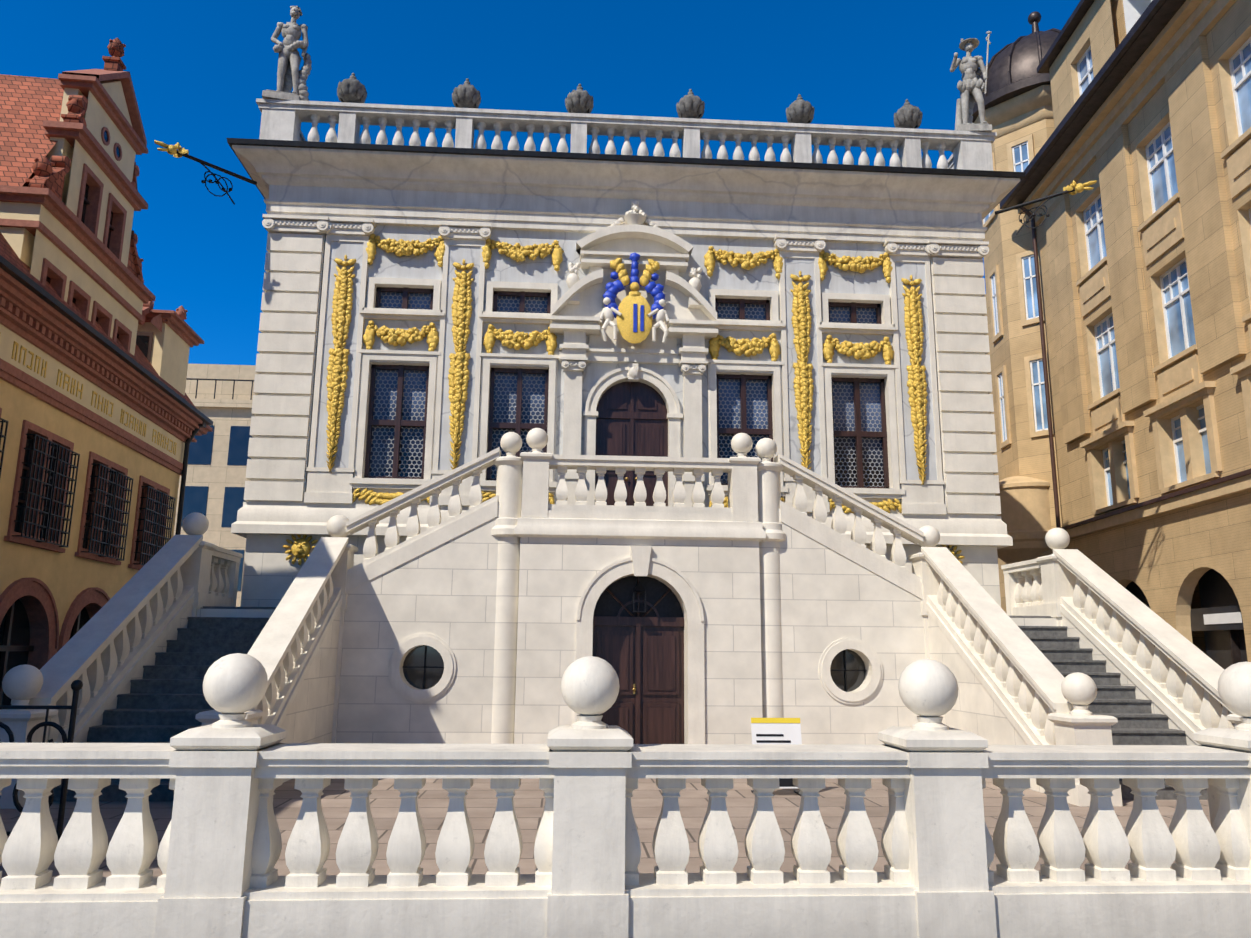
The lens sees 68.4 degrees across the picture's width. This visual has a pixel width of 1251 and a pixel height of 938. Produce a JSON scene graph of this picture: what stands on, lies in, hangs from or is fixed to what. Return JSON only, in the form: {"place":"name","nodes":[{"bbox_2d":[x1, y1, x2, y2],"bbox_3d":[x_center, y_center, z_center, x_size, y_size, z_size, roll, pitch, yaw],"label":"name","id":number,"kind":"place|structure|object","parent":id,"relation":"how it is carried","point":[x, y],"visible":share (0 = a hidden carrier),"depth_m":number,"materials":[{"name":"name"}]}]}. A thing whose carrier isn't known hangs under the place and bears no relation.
{"place":"outdoors","nodes":[
{"label":"outdoors","id":0,"kind":"place"},
{"bbox_2d":[0,0,1079,364],"label":"sky","id":1,"kind":"structure","parent":0,"point":[198,69],"materials":[{"name":"blue"}]},
{"bbox_2d":[0,778,1214,877],"bbox_3d":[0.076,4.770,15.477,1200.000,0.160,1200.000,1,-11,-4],"label":"ground pavement","id":2,"kind":"structure","parent":0,"point":[529,799],"depth_m":9.21,"materials":[{"name":"stone"}]},
{"bbox_2d":[0,680,82,840],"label":"wrought iron railing","id":3,"kind":"object","parent":2,"relation":"on","point":[76,686],"visible":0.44,"depth_m":7.21,"materials":[{"name":"black metal"}]},
{"bbox_2d":[0,38,212,704],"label":"building","id":4,"kind":"structure","parent":2,"relation":"on","point":[104,420],"depth_m":17.84,"materials":[{"name":"paint"}]},
{"bbox_2d":[174,364,256,606],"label":"modern block","id":5,"kind":"structure","parent":2,"relation":"on","point":[220,396],"depth_m":45.83,"materials":[{"name":"concrete"}]},
{"bbox_2d":[0,653,1250,937],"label":"balustrade","id":6,"kind":"object","parent":2,"relation":"on","point":[218,851],"visible":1,"depth_m":5.04,"materials":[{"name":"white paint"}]},
{"bbox_2d":[227,98,1025,606],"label":"building facade","id":7,"kind":"structure","parent":2,"relation":"on","point":[429,310],"depth_m":16.86,"materials":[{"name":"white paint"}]},
{"bbox_2d":[154,140,256,204],"bbox_3d":[-7.256,-5.114,15.959,1.789,0.708,0.303,11,-15,-43],"label":"waterspout","id":8,"kind":"object","parent":7,"relation":"attached to","point":[175,152],"visible":1,"depth_m":15.98,"materials":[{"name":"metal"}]},
{"bbox_2d":[262,6,311,100],"bbox_3d":[-6.330,-7.790,17.408,0.784,2.142,0.560,3,-11,-11],"label":"apollo statue","id":9,"kind":"object","parent":7,"relation":"on","point":[290,74],"visible":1,"depth_m":17.31,"materials":[{"name":"stone"}]},
{"bbox_2d":[337,73,366,102],"bbox_3d":[-5.156,-7.113,17.345,0.549,0.787,0.549,1,-11,-4],"label":"roof urn","id":10,"kind":"object","parent":7,"relation":"on","point":[352,89],"visible":0.79,"depth_m":17.17,"materials":[{"name":"stone"}]},
{"bbox_2d":[452,78,480,107],"bbox_3d":[-3.021,-7.067,17.481,0.549,0.787,0.549,1,-11,-4],"label":"roof urn","id":11,"kind":"object","parent":7,"relation":"on","point":[466,94],"visible":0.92,"depth_m":17.30,"materials":[{"name":"stone"}]},
{"bbox_2d":[565,84,592,113],"bbox_3d":[-0.885,-7.021,17.617,0.549,0.787,0.549,1,-11,-4],"label":"stone finial","id":12,"kind":"object","parent":7,"relation":"on","point":[579,100],"visible":0.79,"depth_m":17.43,"materials":[{"name":"stone"}]},
{"bbox_2d":[676,89,704,118],"bbox_3d":[1.250,-6.976,17.753,0.549,0.787,0.549,1,-11,-4],"label":"roof urn","id":13,"kind":"object","parent":7,"relation":"on","point":[690,105],"visible":0.88,"depth_m":17.57,"materials":[{"name":"stone"}]},
{"bbox_2d":[786,94,814,123],"bbox_3d":[3.385,-6.930,17.890,0.549,0.787,0.549,1,-11,-4],"label":"roof urn","id":14,"kind":"object","parent":7,"relation":"on","point":[799,110],"visible":0.79,"depth_m":17.71,"materials":[{"name":"stone"}]},
{"bbox_2d":[894,99,922,128],"bbox_3d":[5.520,-6.885,18.026,0.549,0.787,0.549,1,-11,-4],"label":"roof urn","id":15,"kind":"object","parent":7,"relation":"on","point":[907,115],"visible":0.83,"depth_m":17.85,"materials":[{"name":"stone"}]},
{"bbox_2d":[950,31,991,132],"bbox_3d":[6.862,-7.578,18.229,0.843,2.272,0.578,-1,-11,6],"label":"mercury statue","id":16,"kind":"object","parent":7,"relation":"on","point":[971,86],"visible":1,"depth_m":18.18,"materials":[{"name":"stone"}]},
{"bbox_2d":[995,180,1096,234],"bbox_3d":[7.701,-4.795,16.912,1.789,0.708,0.303,-8,-14,36],"label":"waterspout","id":17,"kind":"object","parent":7,"relation":"attached to","point":[1078,188],"visible":1,"depth_m":16.94,"materials":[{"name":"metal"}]},
{"bbox_2d":[750,718,801,795],"bbox_3d":[1.752,3.307,10.594,0.580,0.851,0.450,1,-11,-4],"label":"info board","id":18,"kind":"object","parent":2,"relation":"on","point":[775,730],"visible":0.38,"depth_m":10.68,"materials":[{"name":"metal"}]},
{"bbox_2d":[972,0,1250,705],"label":"building","id":19,"kind":"structure","parent":2,"relation":"on","point":[1118,303],"depth_m":20.59,"materials":[{"name":"paint"}]},
{"bbox_2d":[0,428,1241,808],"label":"double staircase","id":20,"kind":"structure","parent":0,"point":[516,596],"depth_m":13.92,"materials":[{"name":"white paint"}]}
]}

